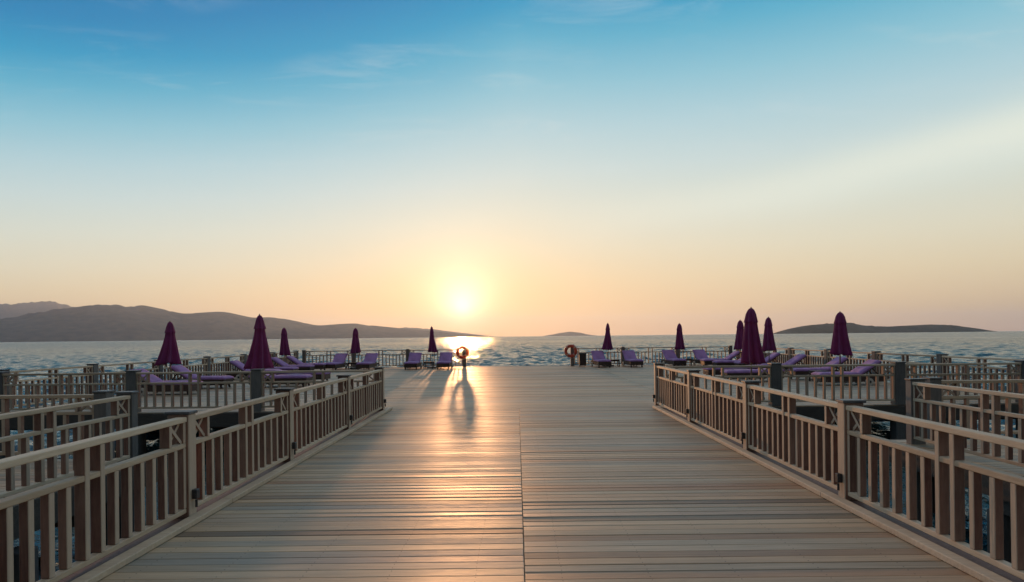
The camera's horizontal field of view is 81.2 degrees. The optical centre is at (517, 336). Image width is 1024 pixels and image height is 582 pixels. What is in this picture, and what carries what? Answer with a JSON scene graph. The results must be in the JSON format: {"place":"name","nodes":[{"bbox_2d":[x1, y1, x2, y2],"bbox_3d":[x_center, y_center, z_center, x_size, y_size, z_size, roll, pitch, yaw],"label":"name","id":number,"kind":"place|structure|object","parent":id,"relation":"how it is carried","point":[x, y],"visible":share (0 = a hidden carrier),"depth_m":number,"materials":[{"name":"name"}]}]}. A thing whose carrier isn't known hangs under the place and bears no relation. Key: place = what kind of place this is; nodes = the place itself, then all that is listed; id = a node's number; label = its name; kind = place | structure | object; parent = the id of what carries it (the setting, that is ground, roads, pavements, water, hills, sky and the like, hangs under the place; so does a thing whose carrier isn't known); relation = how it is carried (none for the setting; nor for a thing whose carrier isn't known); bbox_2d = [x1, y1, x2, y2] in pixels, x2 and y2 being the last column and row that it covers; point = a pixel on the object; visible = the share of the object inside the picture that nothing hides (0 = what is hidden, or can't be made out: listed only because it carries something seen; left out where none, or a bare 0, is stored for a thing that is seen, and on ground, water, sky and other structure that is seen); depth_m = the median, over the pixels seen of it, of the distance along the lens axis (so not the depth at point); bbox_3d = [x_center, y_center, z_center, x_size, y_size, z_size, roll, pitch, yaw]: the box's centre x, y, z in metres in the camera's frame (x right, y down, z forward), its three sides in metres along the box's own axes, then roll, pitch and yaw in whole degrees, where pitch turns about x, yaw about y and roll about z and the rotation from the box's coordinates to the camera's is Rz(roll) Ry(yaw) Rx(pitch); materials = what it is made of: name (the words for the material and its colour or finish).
{"place":"outdoors","nodes":[
{"label":"outdoors","id":0,"kind":"place"},
{"bbox_2d":[0,301,70,318],"bbox_3d":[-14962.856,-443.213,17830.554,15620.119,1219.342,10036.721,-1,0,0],"label":"hills","id":1,"kind":"structure","parent":0,"point":[13,310],"depth_m":16659.98,"materials":[{"name":"grey stone"}]},
{"bbox_2d":[0,458,157,539],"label":"side deck","id":2,"kind":"structure","parent":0,"point":[16,507],"depth_m":7.13,"materials":[{"name":"brown wood"}]},
{"bbox_2d":[0,390,115,545],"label":"railing","id":3,"kind":"object","parent":2,"relation":"attached to","point":[96,411],"visible":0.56,"depth_m":8.52,"materials":[{"name":"brown wood"}]},
{"bbox_2d":[0,391,138,538],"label":"railing","id":4,"kind":"object","parent":2,"relation":"attached to","point":[124,409],"visible":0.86,"depth_m":7.06,"materials":[{"name":"brown wood"}]},
{"bbox_2d":[0,304,493,341],"bbox_3d":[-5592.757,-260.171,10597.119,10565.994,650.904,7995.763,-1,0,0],"label":"coast hills","id":5,"kind":"structure","parent":0,"point":[98,322],"depth_m":10025.18,"materials":[{"name":"stone"}]},
{"bbox_2d":[404,327,483,335],"bbox_3d":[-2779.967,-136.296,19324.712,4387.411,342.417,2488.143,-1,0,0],"label":"distant headland","id":6,"kind":"structure","parent":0,"point":[437,330],"depth_m":19332.09,"materials":[{"name":"stone"}]},
{"bbox_2d":[0,364,1023,581],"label":"pier deck","id":7,"kind":"structure","parent":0,"point":[574,473],"depth_m":6.02,"materials":[{"name":"light timber"},{"name":"weathered timber"}]},
{"bbox_2d":[0,351,298,432],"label":"railing","id":8,"kind":"object","parent":7,"relation":"attached to","point":[208,363],"visible":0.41,"depth_m":18.13,"materials":[{"name":"brown wood"}]},
{"bbox_2d":[132,368,202,395],"bbox_3d":[-11.027,1.414,18.713,2.022,0.815,0.830,-1,0,-1],"label":"sun lounger","id":9,"kind":"object","parent":7,"relation":"on","point":[153,378],"visible":0.55,"depth_m":18.38,"materials":[{"name":"purple fabric"}]},
{"bbox_2d":[154,321,181,379],"bbox_3d":[-11.689,0.650,20.017,0.781,2.343,0.792,-1,-1,-11],"label":"folded umbrella","id":10,"kind":"object","parent":7,"relation":"on","point":[169,352],"visible":0.96,"depth_m":19.90,"materials":[{"name":"fabric"}]},
{"bbox_2d":[0,369,373,458],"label":"railing","id":11,"kind":"object","parent":7,"relation":"attached to","point":[257,381],"visible":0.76,"depth_m":14.09,"materials":[{"name":"brown wood"}]},
{"bbox_2d":[0,367,385,581],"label":"railing","id":12,"kind":"object","parent":7,"relation":"on","point":[289,428],"visible":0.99,"depth_m":5.24,"materials":[{"name":"wood"}]},
{"bbox_2d":[169,365,233,388],"bbox_3d":[-11.126,1.415,20.992,2.022,0.815,0.830,-1,0,0],"label":"sun lounger","id":13,"kind":"object","parent":7,"relation":"on","point":[181,368],"visible":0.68,"depth_m":20.69,"materials":[{"name":"fabric"}]},
{"bbox_2d":[227,360,280,379],"bbox_3d":[-11.077,1.415,25.233,2.022,0.815,0.830,-1,0,-2],"label":"sun lounger","id":14,"kind":"object","parent":7,"relation":"on","point":[238,364],"visible":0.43,"depth_m":24.91,"materials":[{"name":"fabric"}]},
{"bbox_2d":[243,314,273,401],"bbox_3d":[-7.054,0.579,16.270,0.763,2.384,0.771,0,1,27],"label":"folded umbrella","id":15,"kind":"object","parent":7,"relation":"on","point":[259,356],"visible":0.94,"depth_m":16.15,"materials":[{"name":"fabric"}]},
{"bbox_2d":[248,374,312,386],"bbox_3d":[-8.389,1.557,21.218,2.050,0.472,0.830,-1,0,-1],"label":"sun lounger","id":16,"kind":"object","parent":7,"relation":"on","point":[298,377],"visible":0.57,"depth_m":20.89,"materials":[{"name":"purple fabric"}]},
{"bbox_2d":[266,367,298,370],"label":"sun lounger","id":17,"kind":"object","parent":7,"relation":"on","point":[290,368],"visible":0.33,"depth_m":26.88,"materials":[{"name":"fabric"}]},
{"bbox_2d":[279,328,290,361],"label":"folded umbrella","id":18,"kind":"object","parent":7,"relation":"on","point":[284,348],"visible":0.92,"depth_m":30.05,"materials":[{"name":"fabric"}]},
{"bbox_2d":[271,357,314,370],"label":"sun lounger","id":19,"kind":"object","parent":7,"relation":"on","point":[278,361],"visible":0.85,"depth_m":28.91,"materials":[{"name":"fabric"}]},
{"bbox_2d":[274,370,330,380],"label":"sun lounger","id":20,"kind":"object","parent":7,"relation":"on","point":[319,376],"visible":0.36,"depth_m":22.96,"materials":[{"name":"fabric"}]},
{"bbox_2d":[286,356,325,369],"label":"sun lounger","id":21,"kind":"object","parent":7,"relation":"on","point":[320,366],"visible":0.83,"depth_m":30.89,"materials":[{"name":"fabric"}]},
{"bbox_2d":[324,353,347,369],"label":"sun lounger","id":22,"kind":"object","parent":7,"relation":"on","point":[339,359],"visible":0.96,"depth_m":32.59,"materials":[{"name":"purple fabric"}]},
{"bbox_2d":[348,362,359,369],"bbox_3d":[-8.883,1.601,32.500,0.541,0.381,0.500,-1,0,5],"label":"table","id":23,"kind":"object","parent":7,"relation":"on","point":[351,363],"visible":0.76,"depth_m":32.29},
{"bbox_2d":[349,328,361,368],"bbox_3d":[-8.928,0.650,32.970,0.568,2.282,0.553,0,1,-34],"label":"folded umbrella","id":24,"kind":"object","parent":7,"relation":"on","point":[355,346],"visible":0.97,"depth_m":32.87,"materials":[{"name":"fabric"}]},
{"bbox_2d":[356,353,378,369],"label":"sun lounger","id":25,"kind":"object","parent":7,"relation":"on","point":[369,361],"visible":1,"depth_m":32.56,"materials":[{"name":"fabric"}]},
{"bbox_2d":[302,349,462,366],"bbox_3d":[-7.654,2.608,34.034,9.121,3.750,0.192,-1,0,0],"label":"railing","id":26,"kind":"object","parent":7,"relation":"attached to","point":[352,355],"visible":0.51,"depth_m":33.97,"materials":[{"name":"brown wood"}]},
{"bbox_2d":[404,353,422,369],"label":"sun lounger","id":27,"kind":"object","parent":7,"relation":"on","point":[414,359],"visible":1,"depth_m":32.58,"materials":[{"name":"fabric"}]},
{"bbox_2d":[423,361,434,368],"bbox_3d":[-4.783,1.557,32.400,0.541,0.381,0.500,-1,0,4],"label":"table","id":28,"kind":"object","parent":7,"relation":"on","point":[428,362],"visible":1,"depth_m":32.20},
{"bbox_2d":[427,326,437,367],"bbox_3d":[-4.663,0.584,32.951,0.576,2.322,0.584,0,1,31],"label":"folded umbrella","id":29,"kind":"object","parent":7,"relation":"on","point":[432,347],"visible":0.99,"depth_m":32.88,"materials":[{"name":"purple fabric"}]},
{"bbox_2d":[436,352,452,369],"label":"sun lounger","id":30,"kind":"object","parent":7,"relation":"on","point":[445,359],"visible":1,"depth_m":32.62,"materials":[{"name":"fabric"}]},
{"bbox_2d":[462,349,465,366],"bbox_3d":[-2.988,1.130,33.858,0.230,1.196,0.275,-1,0,0],"label":"lifebuoy post","id":31,"kind":"object","parent":7,"relation":"on","point":[464,353],"visible":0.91,"depth_m":33.78,"materials":[{"name":"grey wood"}]},
{"bbox_2d":[455,345,469,359],"bbox_3d":[-3.071,0.893,33.680,0.848,0.846,0.144,-1,0,-8],"label":"lifebuoy","id":32,"kind":"object","parent":31,"relation":"hanging from","point":[466,348],"visible":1,"depth_m":33.63,"materials":[{"name":"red plastic"}]},
{"bbox_2d":[570,348,573,365],"bbox_3d":[3.132,1.064,33.858,0.230,1.196,0.275,-1,0,0],"label":"lifebuoy post","id":33,"kind":"object","parent":7,"relation":"on","point":[571,353],"visible":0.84,"depth_m":33.78,"materials":[{"name":"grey wood"}]},
{"bbox_2d":[563,344,577,358],"bbox_3d":[3.029,0.827,33.680,0.848,0.846,0.144,-1,0,10],"label":"lifebuoy","id":34,"kind":"object","parent":33,"relation":"hanging from","point":[566,354],"visible":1,"depth_m":33.64,"materials":[{"name":"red plastic"}]},
{"bbox_2d":[578,353,586,365],"bbox_3d":[3.634,1.284,33.200,0.420,0.746,0.380,-1,0,0],"label":"litter bin","id":35,"kind":"object","parent":7,"relation":"on","point":[582,359],"visible":0.98,"depth_m":33.02,"materials":[{"name":"plastic"}]},
{"bbox_2d":[590,351,610,367],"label":"sun lounger","id":36,"kind":"object","parent":7,"relation":"on","point":[599,359],"visible":1,"depth_m":32.54,"materials":[{"name":"fabric"}]},
{"bbox_2d":[601,323,613,365],"bbox_3d":[4.987,0.438,33.013,0.629,2.404,0.636,-1,-1,38],"label":"folded umbrella","id":37,"kind":"object","parent":7,"relation":"on","point":[607,343],"visible":0.97,"depth_m":32.91,"materials":[{"name":"purple fabric"}]},
{"bbox_2d":[609,359,619,366],"bbox_3d":[5.296,1.448,32.500,0.541,0.381,0.500,-1,0,-2],"label":"table","id":38,"kind":"object","parent":7,"relation":"on","point":[617,360],"visible":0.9,"depth_m":32.29,"materials":[{"name":"brown wood"}]},
{"bbox_2d":[622,350,643,366],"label":"sun lounger","id":39,"kind":"object","parent":7,"relation":"on","point":[630,358],"visible":1,"depth_m":32.59,"materials":[{"name":"fabric"}]},
{"bbox_2d":[574,345,732,364],"bbox_3d":[7.768,2.441,34.034,9.001,3.750,0.192,-1,0,0],"label":"railing","id":40,"kind":"object","parent":7,"relation":"attached to","point":[729,348],"visible":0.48,"depth_m":33.98,"materials":[{"name":"brown wood"}]},
{"bbox_2d":[661,350,686,365],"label":"sun lounger","id":41,"kind":"object","parent":7,"relation":"on","point":[670,356],"visible":0.98,"depth_m":32.38,"materials":[{"name":"fabric"}]},
{"bbox_2d":[675,323,684,365],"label":"folded umbrella","id":42,"kind":"object","parent":7,"relation":"on","point":[679,344],"visible":0.98,"depth_m":32.86,"materials":[{"name":"fabric"}]},
{"bbox_2d":[692,349,715,365],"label":"sun lounger","id":43,"kind":"object","parent":7,"relation":"on","point":[700,354],"visible":0.69,"depth_m":32.74,"materials":[{"name":"fabric"}]},
{"bbox_2d":[700,351,740,365],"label":"sun lounger","id":44,"kind":"object","parent":7,"relation":"on","point":[707,362],"visible":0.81,"depth_m":30.87,"materials":[{"name":"fabric"}]},
{"bbox_2d":[712,358,740,365],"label":"sun lounger","id":45,"kind":"object","parent":7,"relation":"on","point":[723,362],"visible":0.51,"depth_m":28.88,"materials":[{"name":"fabric"}]},
{"bbox_2d":[702,367,757,375],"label":"sun lounger","id":46,"kind":"object","parent":7,"relation":"on","point":[707,371],"visible":0.28,"depth_m":23.14,"materials":[{"name":"fabric"}]},
{"bbox_2d":[734,320,743,349],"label":"folded umbrella","id":47,"kind":"object","parent":7,"relation":"on","point":[739,336],"visible":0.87,"depth_m":30.07,"materials":[{"name":"purple fabric"}]},
{"bbox_2d":[720,368,784,380],"bbox_3d":[8.420,1.375,21.401,2.050,0.472,0.830,-1,0,0],"label":"sun lounger","id":48,"kind":"object","parent":7,"relation":"on","point":[736,372],"visible":0.48,"depth_m":21.06,"materials":[{"name":"fabric"}]},
{"bbox_2d":[741,307,765,399],"bbox_3d":[6.173,0.426,15.615,0.680,2.404,0.636,0,-1,14],"label":"folded umbrella","id":49,"kind":"object","parent":7,"relation":"on","point":[752,351],"visible":0.99,"depth_m":15.48,"materials":[{"name":"purple fabric"}]},
{"bbox_2d":[734,352,780,364],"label":"sun lounger","id":50,"kind":"object","parent":7,"relation":"on","point":[773,355],"visible":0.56,"depth_m":27.73,"materials":[{"name":"fabric"}]},
{"bbox_2d":[762,316,776,362],"bbox_3d":[11.313,0.339,26.772,0.626,2.465,0.618,-1,0,10],"label":"folded umbrella","id":51,"kind":"object","parent":7,"relation":"on","point":[768,342],"visible":0.98,"depth_m":26.67,"materials":[{"name":"purple fabric"}]},
{"bbox_2d":[757,354,808,369],"bbox_3d":[11.254,1.173,25.414,2.022,0.815,0.830,-1,0,1],"label":"sun lounger","id":52,"kind":"object","parent":7,"relation":"on","point":[797,358],"visible":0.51,"depth_m":25.11,"materials":[{"name":"fabric"}]},
{"bbox_2d":[787,357,849,378],"bbox_3d":[11.104,1.175,22.017,2.022,0.815,0.830,-1,0,1],"label":"sun lounger","id":53,"kind":"object","parent":7,"relation":"on","point":[800,371],"visible":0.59,"depth_m":21.71,"materials":[{"name":"fabric"}]},
{"bbox_2d":[808,370,830,380],"bbox_3d":[10.616,1.391,21.000,0.541,0.381,0.500,-1,0,-4],"label":"table","id":54,"kind":"object","parent":7,"relation":"on","point":[811,371],"visible":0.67,"depth_m":21.03,"materials":[{"name":"brown wood"}]},
{"bbox_2d":[652,363,1023,579],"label":"railing","id":55,"kind":"object","parent":7,"relation":"on","point":[787,435],"visible":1,"depth_m":5.65,"materials":[{"name":"wood"}]},
{"bbox_2d":[830,311,852,382],"bbox_3d":[11.160,0.351,20.599,0.676,2.445,0.694,0,0,-36],"label":"folded umbrella","id":56,"kind":"object","parent":7,"relation":"on","point":[840,344],"visible":0.94,"depth_m":20.45,"materials":[{"name":"purple fabric"}]},
{"bbox_2d":[665,360,1023,438],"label":"railing","id":57,"kind":"object","parent":7,"relation":"attached to","point":[897,370],"visible":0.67,"depth_m":14.09,"materials":[{"name":"brown wood"}]},
{"bbox_2d":[811,359,883,384],"bbox_3d":[10.806,1.178,19.549,2.022,0.815,0.830,-1,0,3],"label":"sun lounger","id":58,"kind":"object","parent":7,"relation":"on","point":[861,369],"visible":0.67,"depth_m":19.24,"materials":[{"name":"fabric"}]},
{"bbox_2d":[736,348,1023,423],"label":"railing","id":59,"kind":"object","parent":7,"relation":"attached to","point":[809,359],"visible":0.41,"depth_m":19.15,"materials":[{"name":"brown wood"}]},
{"bbox_2d":[0,331,1023,579],"bbox_3d":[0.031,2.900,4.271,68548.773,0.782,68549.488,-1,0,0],"label":"sea","id":60,"kind":"structure","parent":0,"point":[516,351],"depth_m":119.70,"materials":[{"name":"teal liquid"}]},
{"bbox_2d":[13,546,38,581],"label":"wooden pile","id":61,"kind":"object","parent":60,"relation":"in","point":[16,564],"visible":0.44,"depth_m":6.31,"materials":[{"name":"brown wood"}]},
{"bbox_2d":[142,433,145,454],"bbox_3d":[-9.364,3.429,14.800,0.240,2.345,0.240,-1,0,0],"label":"wooden pile","id":62,"kind":"object","parent":60,"relation":"in","point":[143,443],"depth_m":14.80,"materials":[{"name":"black wood"}]},
{"bbox_2d":[987,508,1010,562],"bbox_3d":[6.036,3.297,7.400,0.240,2.275,0.240,-1,0,0],"label":"wooden pile","id":63,"kind":"object","parent":60,"relation":"in","point":[1007,536],"visible":0.19,"depth_m":7.28,"materials":[{"name":"black wood"}]},
{"bbox_2d":[0,0,1023,336],"label":"sky","id":64,"kind":"structure","parent":0,"point":[496,168],"materials":[{"name":"blue"}]},
{"bbox_2d":[546,332,596,335],"bbox_3d":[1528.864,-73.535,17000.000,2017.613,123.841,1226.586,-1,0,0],"label":"distant islet","id":65,"kind":"object","parent":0,"point":[570,334],"visible":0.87,"depth_m":16671.83,"materials":[{"name":"grey stone"}]},
{"bbox_2d":[773,323,997,333],"bbox_3d":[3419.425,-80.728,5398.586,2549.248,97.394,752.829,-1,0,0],"label":"island","id":66,"kind":"structure","parent":0,"point":[829,328],"depth_m":5265.31,"materials":[{"name":"grey stone"}]},
{"bbox_2d":[889,438,1023,516],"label":"side deck","id":67,"kind":"structure","parent":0,"point":[1001,466],"depth_m":7.80,"materials":[{"name":"brown wood"}]},
{"bbox_2d":[904,378,1023,520],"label":"railing","id":68,"kind":"object","parent":67,"relation":"attached to","point":[918,394],"visible":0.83,"depth_m":8.01,"materials":[{"name":"brown wood"}]},
{"bbox_2d":[921,377,1023,513],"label":"railing","id":69,"kind":"object","parent":67,"relation":"attached to","point":[937,394],"visible":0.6,"depth_m":9.37,"materials":[{"name":"brown wood"}]}
]}

